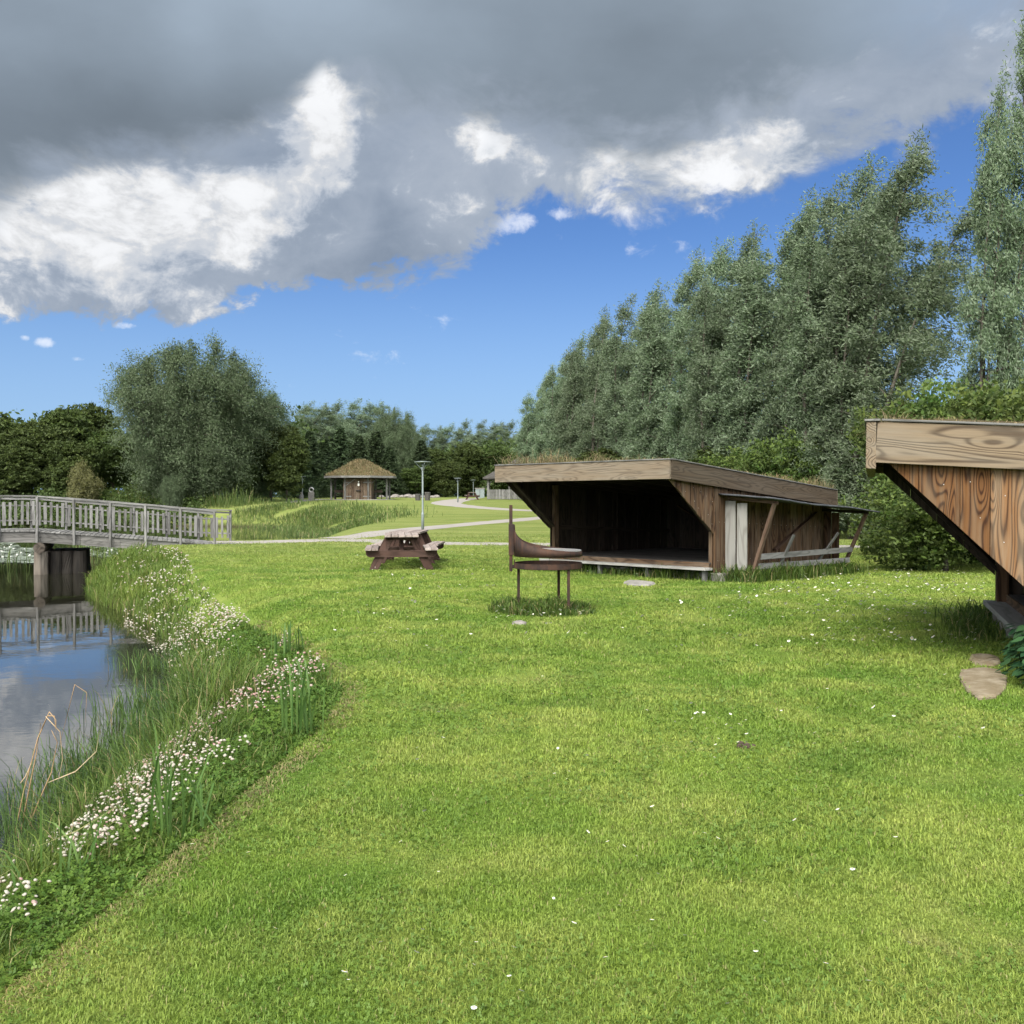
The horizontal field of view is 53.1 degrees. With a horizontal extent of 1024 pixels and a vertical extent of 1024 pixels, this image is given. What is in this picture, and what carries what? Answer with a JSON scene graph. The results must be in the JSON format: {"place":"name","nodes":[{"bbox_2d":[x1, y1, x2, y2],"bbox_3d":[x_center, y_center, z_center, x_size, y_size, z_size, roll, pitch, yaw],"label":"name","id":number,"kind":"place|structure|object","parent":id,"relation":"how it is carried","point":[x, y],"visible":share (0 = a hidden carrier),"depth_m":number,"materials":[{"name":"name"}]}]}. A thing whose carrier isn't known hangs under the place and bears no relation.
{"place":"outdoors","nodes":[
{"label":"outdoors","id":0,"kind":"place"},
{"bbox_2d":[0,525,325,871],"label":"pond water","id":1,"kind":"structure","parent":0,"point":[61,634],"depth_m":15.17,"materials":[{"name":"blue liquid"}]},
{"bbox_2d":[15,684,99,830],"bbox_3d":[-3.300,1.810,7.422,0.584,1.105,0.208,0,1,-22],"label":"dead reed","id":2,"kind":"object","parent":1,"relation":"in","point":[28,771],"visible":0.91,"depth_m":7.38,"materials":[{"name":"plant"}]},
{"bbox_2d":[0,542,117,562],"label":"water lilies","id":3,"kind":"object","parent":1,"relation":"on","point":[30,550],"visible":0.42,"depth_m":42.81,"materials":[{"name":"plant"}]},
{"bbox_2d":[324,498,539,538],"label":"path","id":4,"kind":"structure","parent":0,"point":[453,502],"depth_m":52.66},
{"bbox_2d":[0,497,1023,1023],"bbox_3d":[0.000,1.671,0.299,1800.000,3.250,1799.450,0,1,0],"label":"ground","id":5,"kind":"structure","parent":0,"point":[458,515],"depth_m":5.06,"materials":[{"name":"plant"}]},
{"bbox_2d":[0,412,20,446],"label":"broadleaf tree","id":6,"kind":"object","parent":5,"relation":"on","point":[5,420],"visible":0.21,"depth_m":96.71,"materials":[{"name":"green plant"}]},
{"bbox_2d":[0,443,45,501],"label":"broadleaf tree","id":7,"kind":"object","parent":5,"relation":"on","point":[16,462],"visible":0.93,"depth_m":88.94,"materials":[{"name":"green plant"}]},
{"bbox_2d":[0,420,76,492],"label":"broadleaf tree","id":8,"kind":"object","parent":5,"relation":"on","point":[28,434],"visible":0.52,"depth_m":95.11,"materials":[{"name":"green plant"}]},
{"bbox_2d":[33,405,94,488],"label":"broadleaf tree","id":9,"kind":"object","parent":5,"relation":"on","point":[68,417],"visible":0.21,"depth_m":103.13,"materials":[{"name":"green plant"}]},
{"bbox_2d":[38,440,103,491],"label":"broadleaf tree","id":10,"kind":"object","parent":5,"relation":"on","point":[62,459],"visible":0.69,"depth_m":90.08,"materials":[{"name":"green plant"}]},
{"bbox_2d":[0,806,143,910],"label":"iris plant","id":11,"kind":"object","parent":5,"relation":"on","point":[72,844],"visible":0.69,"depth_m":4.35,"materials":[{"name":"green plant"}]},
{"bbox_2d":[62,456,107,506],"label":"willow","id":12,"kind":"object","parent":5,"relation":"on","point":[84,489],"visible":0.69,"depth_m":87.52,"materials":[{"name":"green plant"}]},
{"bbox_2d":[72,401,121,483],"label":"broadleaf tree","id":13,"kind":"object","parent":5,"relation":"on","point":[98,418],"visible":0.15,"depth_m":110.67,"materials":[{"name":"green plant"}]},
{"bbox_2d":[82,428,147,491],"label":"broadleaf tree","id":14,"kind":"object","parent":5,"relation":"on","point":[99,441],"visible":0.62,"depth_m":95.73,"materials":[{"name":"green plant"}]},
{"bbox_2d":[0,495,235,574],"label":"footbridge","id":15,"kind":"object","parent":5,"relation":"on","point":[49,558],"visible":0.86,"depth_m":32.63,"materials":[{"name":"grey wood"}]},
{"bbox_2d":[0,613,273,867],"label":"rushes","id":16,"kind":"object","parent":5,"relation":"on","point":[112,739],"visible":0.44,"depth_m":8.69,"materials":[{"name":"plant"}]},
{"bbox_2d":[125,465,157,496],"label":"broadleaf tree","id":17,"kind":"object","parent":5,"relation":"on","point":[148,491],"visible":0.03,"depth_m":90.94,"materials":[{"name":"green plant"}]},
{"bbox_2d":[39,721,244,845],"bbox_3d":[-1.545,1.276,4.741,0.879,0.597,1.268,0,1,0],"label":"iris plant","id":18,"kind":"object","parent":5,"relation":"on","point":[156,773],"visible":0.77,"depth_m":4.69,"materials":[{"name":"green plant"}]},
{"bbox_2d":[154,473,186,511],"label":"willow tree","id":19,"kind":"object","parent":5,"relation":"on","point":[170,492],"visible":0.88,"depth_m":85.51,"materials":[{"name":"green plant"}]},
{"bbox_2d":[0,545,342,990],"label":"clover","id":20,"kind":"object","parent":5,"relation":"on","point":[5,916],"depth_m":5.31,"materials":[{"name":"plant"}]},
{"bbox_2d":[0,540,342,983],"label":"bank grass","id":21,"kind":"structure","parent":5,"relation":"on","point":[228,679],"depth_m":7.57,"materials":[{"name":"plant"}]},
{"bbox_2d":[0,620,373,1020],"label":"dry clippings","id":22,"kind":"object","parent":5,"relation":"on","point":[217,830],"visible":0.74,"depth_m":4.60,"materials":[{"name":"plant"}]},
{"bbox_2d":[96,324,303,505],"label":"willow tree","id":23,"kind":"object","parent":5,"relation":"on","point":[192,443],"visible":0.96,"depth_m":86.83,"materials":[{"name":"green plant"}]},
{"bbox_2d":[0,483,442,568],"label":"reeds","id":24,"kind":"object","parent":5,"relation":"on","point":[314,529],"visible":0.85,"depth_m":77.24,"materials":[{"name":"green plant"}]},
{"bbox_2d":[221,464,261,499],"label":"broadleaf tree","id":25,"kind":"object","parent":5,"relation":"on","point":[255,479],"visible":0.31,"depth_m":92.76,"materials":[{"name":"green plant"}]},
{"bbox_2d":[215,383,303,500],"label":"willow tree","id":26,"kind":"object","parent":5,"relation":"on","point":[263,486],"visible":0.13,"depth_m":95.91,"materials":[{"name":"green plant"}]},
{"bbox_2d":[248,424,303,500],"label":"broadleaf tree","id":27,"kind":"object","parent":5,"relation":"on","point":[294,429],"visible":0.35,"depth_m":94.46,"materials":[{"name":"green plant"}]},
{"bbox_2d":[271,620,296,659],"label":"iris plant","id":28,"kind":"object","parent":5,"relation":"on","point":[285,643],"visible":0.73,"depth_m":10.61,"materials":[{"name":"green plant"}]},
{"bbox_2d":[262,432,312,501],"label":"broadleaf tree","id":29,"kind":"object","parent":5,"relation":"on","point":[289,462],"visible":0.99,"depth_m":92.10,"materials":[{"name":"green plant"}]},
{"bbox_2d":[276,462,320,498],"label":"spruce tree","id":30,"kind":"object","parent":5,"relation":"on","point":[306,489],"visible":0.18,"depth_m":107.76,"materials":[{"name":"green plant"}]},
{"bbox_2d":[273,653,324,740],"bbox_3d":[-1.371,1.223,6.748,0.307,0.612,0.523,0,1,-23],"label":"iris plant","id":31,"kind":"object","parent":5,"relation":"on","point":[301,710],"visible":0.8,"depth_m":6.67,"materials":[{"name":"green plant"}]},
{"bbox_2d":[294,625,303,650],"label":"iris plant","id":32,"kind":"object","parent":5,"relation":"on","point":[298,629],"visible":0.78,"depth_m":10.84,"materials":[{"name":"green plant"}]},
{"bbox_2d":[276,400,336,493],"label":"willow tree","id":33,"kind":"object","parent":5,"relation":"on","point":[307,410],"visible":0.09,"depth_m":147.21,"materials":[{"name":"green plant"}]},
{"bbox_2d":[281,430,339,497],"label":"spruce tree","id":34,"kind":"object","parent":5,"relation":"on","point":[315,457],"visible":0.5,"depth_m":111.62,"materials":[{"name":"green plant"}]},
{"bbox_2d":[308,487,313,500],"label":"waste post","id":35,"kind":"object","parent":5,"relation":"on","point":[310,495],"visible":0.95,"depth_m":97.27,"materials":[{"name":"metal"}]},
{"bbox_2d":[306,404,334,443],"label":"willow tree","id":36,"kind":"object","parent":5,"relation":"on","point":[318,420],"visible":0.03,"depth_m":152.96,"materials":[{"name":"green plant"}]},
{"bbox_2d":[311,438,342,497],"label":"spruce tree","id":37,"kind":"object","parent":5,"relation":"on","point":[325,452],"visible":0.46,"depth_m":117.55,"materials":[{"name":"green plant"}]},
{"bbox_2d":[298,398,367,449],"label":"willow tree","id":38,"kind":"object","parent":5,"relation":"on","point":[334,416],"visible":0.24,"depth_m":148.05,"materials":[{"name":"green plant"}]},
{"bbox_2d":[325,427,351,496],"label":"spruce tree","id":39,"kind":"object","parent":5,"relation":"on","point":[341,446],"visible":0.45,"depth_m":121.34,"materials":[{"name":"green plant"}]},
{"bbox_2d":[336,435,381,496],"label":"spruce tree","id":40,"kind":"object","parent":5,"relation":"on","point":[359,450],"visible":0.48,"depth_m":118.62,"materials":[{"name":"green plant"}]},
{"bbox_2d":[324,458,396,499],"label":"pavilion","id":41,"kind":"structure","parent":5,"relation":"on","point":[361,475],"depth_m":100.94,"materials":[{"name":"brown wood"}]},
{"bbox_2d":[331,398,390,442],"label":"willow tree","id":42,"kind":"object","parent":5,"relation":"on","point":[369,408],"visible":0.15,"depth_m":151.49,"materials":[{"name":"green plant"}]},
{"bbox_2d":[351,412,404,452],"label":"willow tree","id":43,"kind":"object","parent":5,"relation":"on","point":[365,423],"visible":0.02,"depth_m":152.91,"materials":[{"name":"green plant"}]},
{"bbox_2d":[366,430,400,496],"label":"spruce tree","id":44,"kind":"object","parent":5,"relation":"on","point":[376,456],"visible":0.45,"depth_m":122.39,"materials":[{"name":"green plant"}]},
{"bbox_2d":[377,446,408,496],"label":"spruce tree","id":45,"kind":"object","parent":5,"relation":"on","point":[389,464],"visible":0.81,"depth_m":120.60,"materials":[{"name":"green plant"}]},
{"bbox_2d":[364,407,428,494],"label":"willow tree","id":46,"kind":"object","parent":5,"relation":"on","point":[396,436],"visible":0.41,"depth_m":137.97,"materials":[{"name":"green plant"}]},
{"bbox_2d":[365,532,437,569],"bbox_3d":[-2.400,0.870,22.215,1.527,0.802,1.703,0,1,-7],"label":"picnic table","id":47,"kind":"object","parent":5,"relation":"on","point":[385,549],"visible":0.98,"depth_m":21.54,"materials":[{"name":"brown wood"}]},
{"bbox_2d":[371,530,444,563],"bbox_3d":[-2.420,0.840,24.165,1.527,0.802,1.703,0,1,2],"label":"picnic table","id":48,"kind":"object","parent":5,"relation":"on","point":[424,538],"visible":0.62,"depth_m":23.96,"materials":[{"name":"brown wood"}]},
{"bbox_2d":[399,465,435,493],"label":"broadleaf tree","id":49,"kind":"object","parent":5,"relation":"on","point":[412,477],"visible":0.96,"depth_m":119.85,"materials":[{"name":"green plant"}]},
{"bbox_2d":[415,461,429,529],"bbox_3d":[-3.880,-0.686,44.495,0.730,3.051,0.730,0,1,25],"label":"street lamp","id":50,"kind":"object","parent":5,"relation":"on","point":[422,513],"visible":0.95,"depth_m":44.46,"materials":[{"name":"metal"}]},
{"bbox_2d":[403,440,443,496],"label":"spruce tree","id":51,"kind":"object","parent":5,"relation":"on","point":[423,454],"visible":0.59,"depth_m":123.52,"materials":[{"name":"green plant"}]},
{"bbox_2d":[415,447,449,495],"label":"broadleaf tree","id":52,"kind":"object","parent":5,"relation":"on","point":[437,455],"visible":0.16,"depth_m":127.50,"materials":[{"name":"green plant"}]},
{"bbox_2d":[418,422,447,448],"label":"willow tree","id":53,"kind":"object","parent":5,"relation":"on","point":[425,431],"visible":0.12,"depth_m":158.14,"materials":[{"name":"green plant"}]},
{"bbox_2d":[428,460,463,496],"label":"broadleaf tree","id":54,"kind":"object","parent":5,"relation":"on","point":[446,474],"visible":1,"depth_m":119.11,"materials":[{"name":"green plant"}]},
{"bbox_2d":[430,421,478,453],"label":"willow tree","id":55,"kind":"object","parent":5,"relation":"on","point":[446,430],"visible":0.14,"depth_m":157.64,"materials":[{"name":"green plant"}]},
{"bbox_2d":[0,395,911,525],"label":"woodland","id":56,"kind":"object","parent":5,"relation":"on","point":[189,503],"visible":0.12,"depth_m":87.57,"materials":[{"name":"plant"}]},
{"bbox_2d":[432,418,488,493],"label":"willow tree","id":57,"kind":"object","parent":5,"relation":"on","point":[459,433],"visible":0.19,"depth_m":156.95,"materials":[{"name":"green plant"}]},
{"bbox_2d":[445,442,485,494],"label":"broadleaf tree","id":58,"kind":"object","parent":5,"relation":"on","point":[470,458],"visible":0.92,"depth_m":124.67,"materials":[{"name":"green plant"}]},
{"bbox_2d":[475,488,484,497],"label":"utility cabinet","id":59,"kind":"object","parent":5,"relation":"on","point":[480,492],"visible":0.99,"depth_m":113.21,"materials":[{"name":"metal"}]},
{"bbox_2d":[462,419,508,443],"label":"willow tree","id":60,"kind":"object","parent":5,"relation":"on","point":[481,426],"visible":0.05,"depth_m":162.94,"materials":[{"name":"green plant"}]},
{"bbox_2d":[476,423,516,494],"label":"willow tree","id":61,"kind":"object","parent":5,"relation":"on","point":[479,440],"visible":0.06,"depth_m":156.82,"materials":[{"name":"green plant"}]},
{"bbox_2d":[481,445,514,494],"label":"broadleaf tree","id":62,"kind":"object","parent":5,"relation":"on","point":[493,453],"visible":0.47,"depth_m":125.28,"materials":[{"name":"green plant"}]},
{"bbox_2d":[484,418,519,444],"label":"willow tree","id":63,"kind":"object","parent":5,"relation":"on","point":[511,425],"visible":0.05,"depth_m":163.67,"materials":[{"name":"green plant"}]},
{"bbox_2d":[483,457,521,499],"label":"pavilion","id":64,"kind":"structure","parent":5,"relation":"on","point":[507,494],"depth_m":103.52,"materials":[{"name":"grey wood"}]},
{"bbox_2d":[0,593,1023,1023],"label":"lawn clover","id":65,"kind":"object","parent":5,"relation":"on","point":[428,911],"visible":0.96,"depth_m":4.68,"materials":[{"name":"green plant"}]},
{"bbox_2d":[510,370,551,500],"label":"willow tree","id":66,"kind":"object","parent":5,"relation":"on","point":[530,420],"visible":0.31,"depth_m":97.63,"materials":[{"name":"green plant"}]},
{"bbox_2d":[487,592,596,616],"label":"grass tuft","id":67,"kind":"object","parent":5,"relation":"on","point":[548,605],"visible":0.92,"depth_m":13.49,"materials":[{"name":"green plant"}]},
{"bbox_2d":[509,505,581,608],"bbox_3d":[0.490,0.647,13.911,0.924,1.485,0.924,-1,1,-43],"label":"fire grill","id":68,"kind":"object","parent":5,"relation":"on","point":[519,547],"visible":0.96,"depth_m":13.69,"materials":[{"name":"metal"}]},
{"bbox_2d":[527,350,586,462],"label":"willow tree","id":69,"kind":"object","parent":5,"relation":"on","point":[539,440],"visible":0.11,"depth_m":85.84,"materials":[{"name":"green plant"}]},
{"bbox_2d":[536,330,592,459],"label":"willow tree","id":70,"kind":"object","parent":5,"relation":"on","point":[551,444],"visible":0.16,"depth_m":75.40,"materials":[{"name":"green plant"}]},
{"bbox_2d":[546,304,630,461],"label":"willow tree","id":71,"kind":"object","parent":5,"relation":"on","point":[570,403],"visible":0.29,"depth_m":66.66,"materials":[{"name":"green plant"}]},
{"bbox_2d":[569,448,630,461],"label":"broadleaf tree","id":72,"kind":"object","parent":5,"relation":"on","point":[590,456],"visible":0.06,"depth_m":57.81,"materials":[{"name":"green plant"}]},
{"bbox_2d":[190,558,1022,1008],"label":"daisies","id":73,"kind":"object","parent":5,"relation":"on","point":[740,634],"visible":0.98,"depth_m":13.05,"materials":[{"name":"white plant"}]},
{"bbox_2d":[564,293,676,457],"bbox_3d":[6.733,-6.667,62.752,7.141,13.925,6.980,0,1,-24],"label":"willow tree","id":74,"kind":"object","parent":5,"relation":"on","point":[595,429],"visible":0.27,"depth_m":62.32,"materials":[{"name":"green plant"}]},
{"bbox_2d":[592,278,684,459],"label":"willow tree","id":75,"kind":"object","parent":5,"relation":"on","point":[616,430],"visible":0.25,"depth_m":57.91,"materials":[{"name":"green plant"}]},
{"bbox_2d":[624,580,655,586],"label":"stone slab","id":76,"kind":"structure","parent":5,"relation":"on","point":[638,582],"depth_m":18.12,"materials":[{"name":"stone"}]},
{"bbox_2d":[613,245,728,459],"bbox_3d":[8.877,-6.542,52.693,7.202,14.332,7.174,0,1,13],"label":"willow tree","id":77,"kind":"object","parent":5,"relation":"on","point":[648,434],"visible":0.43,"depth_m":52.06,"materials":[{"name":"green plant"}]},
{"bbox_2d":[487,446,880,581],"bbox_3d":[3.396,-0.002,20.965,6.730,2.615,5.926,-1,1,-45],"label":"shelter","id":78,"kind":"object","parent":5,"relation":"on","point":[663,512],"visible":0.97,"depth_m":20.59,"materials":[{"name":"brown wood"}]},
{"bbox_2d":[544,558,869,583],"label":"shelter tufts","id":79,"kind":"object","parent":5,"relation":"on","point":[735,574],"visible":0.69,"depth_m":19.23,"materials":[{"name":"green plant"}]},
{"bbox_2d":[688,444,730,464],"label":"leafy bush","id":80,"kind":"object","parent":5,"relation":"on","point":[699,453],"visible":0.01,"depth_m":45.24,"materials":[{"name":"green plant"}]},
{"bbox_2d":[650,229,774,459],"bbox_3d":[9.993,-6.339,49.506,6.530,14.067,6.384,0,1,23],"label":"willow tree","id":81,"kind":"object","parent":5,"relation":"on","point":[718,268],"visible":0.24,"depth_m":48.72,"materials":[{"name":"green plant"}]},
{"bbox_2d":[670,217,785,465],"bbox_3d":[10.278,-6.267,46.730,6.382,14.105,6.662,0,1,-4],"label":"willow tree","id":82,"kind":"object","parent":5,"relation":"on","point":[703,418],"visible":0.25,"depth_m":46.02,"materials":[{"name":"green plant"}]},
{"bbox_2d":[698,442,780,477],"bbox_3d":[9.960,-0.860,40.892,5.836,3.918,5.048,0,1,-12],"label":"leafy bush","id":83,"kind":"object","parent":5,"relation":"on","point":[735,462],"visible":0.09,"depth_m":40.46,"materials":[{"name":"green plant"}]},
{"bbox_2d":[736,741,755,748],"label":"soil clump","id":84,"kind":"object","parent":5,"relation":"on","point":[748,745],"visible":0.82,"depth_m":6.28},
{"bbox_2d":[739,422,834,486],"bbox_3d":[11.174,-1.115,39.048,4.466,4.571,5.163,1,1,31],"label":"leafy bush","id":85,"kind":"object","parent":5,"relation":"on","point":[765,461],"visible":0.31,"depth_m":38.19,"materials":[{"name":"green plant"}]},
{"bbox_2d":[700,184,885,456],"bbox_3d":[11.987,-6.484,43.490,7.665,14.722,7.635,0,1,21],"label":"willow tree","id":86,"kind":"object","parent":5,"relation":"on","point":[747,351],"visible":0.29,"depth_m":43.12,"materials":[{"name":"green plant"}]},
{"bbox_2d":[744,167,916,459],"bbox_3d":[12.635,-6.414,41.014,6.614,14.687,6.465,0,1,-16],"label":"willow tree","id":87,"kind":"object","parent":5,"relation":"on","point":[775,422],"visible":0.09,"depth_m":40.85,"materials":[{"name":"green plant"}]},
{"bbox_2d":[764,147,955,528],"bbox_3d":[12.688,-6.353,38.821,6.856,14.672,7.156,0,1,-8],"label":"willow tree","id":88,"kind":"object","parent":5,"relation":"on","point":[804,310],"visible":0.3,"depth_m":37.72,"materials":[{"name":"green plant"}]},
{"bbox_2d":[790,125,993,538],"bbox_3d":[13.683,-6.239,36.179,7.063,14.570,7.035,1,1,33],"label":"willow tree","id":89,"kind":"object","parent":5,"relation":"on","point":[846,386],"visible":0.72,"depth_m":35.49,"materials":[{"name":"green plant"}]},
{"bbox_2d":[838,379,968,554],"bbox_3d":[11.164,-1.034,26.952,4.938,4.898,4.272,0,1,-29],"label":"leafy bush","id":90,"kind":"object","parent":5,"relation":"on","point":[861,439],"visible":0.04,"depth_m":27.03,"materials":[{"name":"green plant"}]},
{"bbox_2d":[841,468,982,571],"bbox_3d":[9.011,0.026,21.311,3.842,2.779,3.960,1,1,35],"label":"leafy bush","id":91,"kind":"object","parent":5,"relation":"on","point":[939,542],"visible":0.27,"depth_m":21.09,"materials":[{"name":"green plant"}]},
{"bbox_2d":[854,407,1023,638],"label":"shelter","id":92,"kind":"object","parent":5,"relation":"on","point":[962,479],"visible":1,"depth_m":8.94,"materials":[{"name":"brown wood"}]},
{"bbox_2d":[862,369,1021,512],"bbox_3d":[12.075,-1.042,25.461,5.883,5.013,5.708,-1,1,-35],"label":"leafy bush","id":93,"kind":"object","parent":5,"relation":"on","point":[921,406],"visible":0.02,"depth_m":25.22,"materials":[{"name":"green plant"}]},
{"bbox_2d":[930,594,1008,642],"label":"shelter tufts","id":94,"kind":"object","parent":5,"relation":"on","point":[979,624],"visible":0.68,"depth_m":11.71,"materials":[{"name":"green plant"}]},
{"bbox_2d":[918,372,1023,421],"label":"leafy bush","id":95,"kind":"object","parent":5,"relation":"on","point":[1008,405],"visible":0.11,"depth_m":21.48,"materials":[{"name":"green plant"}]},
{"bbox_2d":[941,10,1023,402],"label":"willow tree","id":96,"kind":"object","parent":5,"relation":"on","point":[998,286],"visible":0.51,"depth_m":27.04,"materials":[{"name":"green plant"}]},
{"bbox_2d":[958,667,1006,699],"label":"stone slab","id":97,"kind":"structure","parent":5,"relation":"on","point":[982,682],"depth_m":8.44,"materials":[{"name":"stone"}]},
{"bbox_2d":[969,653,1000,666],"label":"stone slab","id":98,"kind":"structure","parent":5,"relation":"on","point":[982,658],"depth_m":9.56,"materials":[{"name":"stone"}]},
{"bbox_2d":[990,624,1023,666],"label":"leafy weed","id":99,"kind":"object","parent":5,"relation":"on","point":[1008,646],"visible":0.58,"depth_m":9.30,"materials":[{"name":"green plant"}]},
{"bbox_2d":[995,625,1023,674],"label":"leafy weed","id":100,"kind":"object","parent":5,"relation":"on","point":[1020,630],"visible":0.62,"depth_m":8.77,"materials":[{"name":"green plant"}]},
{"bbox_2d":[1003,636,1023,683],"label":"leafy weed","id":101,"kind":"object","parent":5,"relation":"on","point":[1018,672],"visible":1,"depth_m":8.34,"materials":[{"name":"green plant"}]},
{"bbox_2d":[0,0,1023,496],"label":"sky","id":102,"kind":"structure","parent":0,"point":[418,207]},
{"bbox_2d":[207,539,888,547],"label":"path","id":103,"kind":"structure","parent":0,"point":[356,540],"depth_m":34.56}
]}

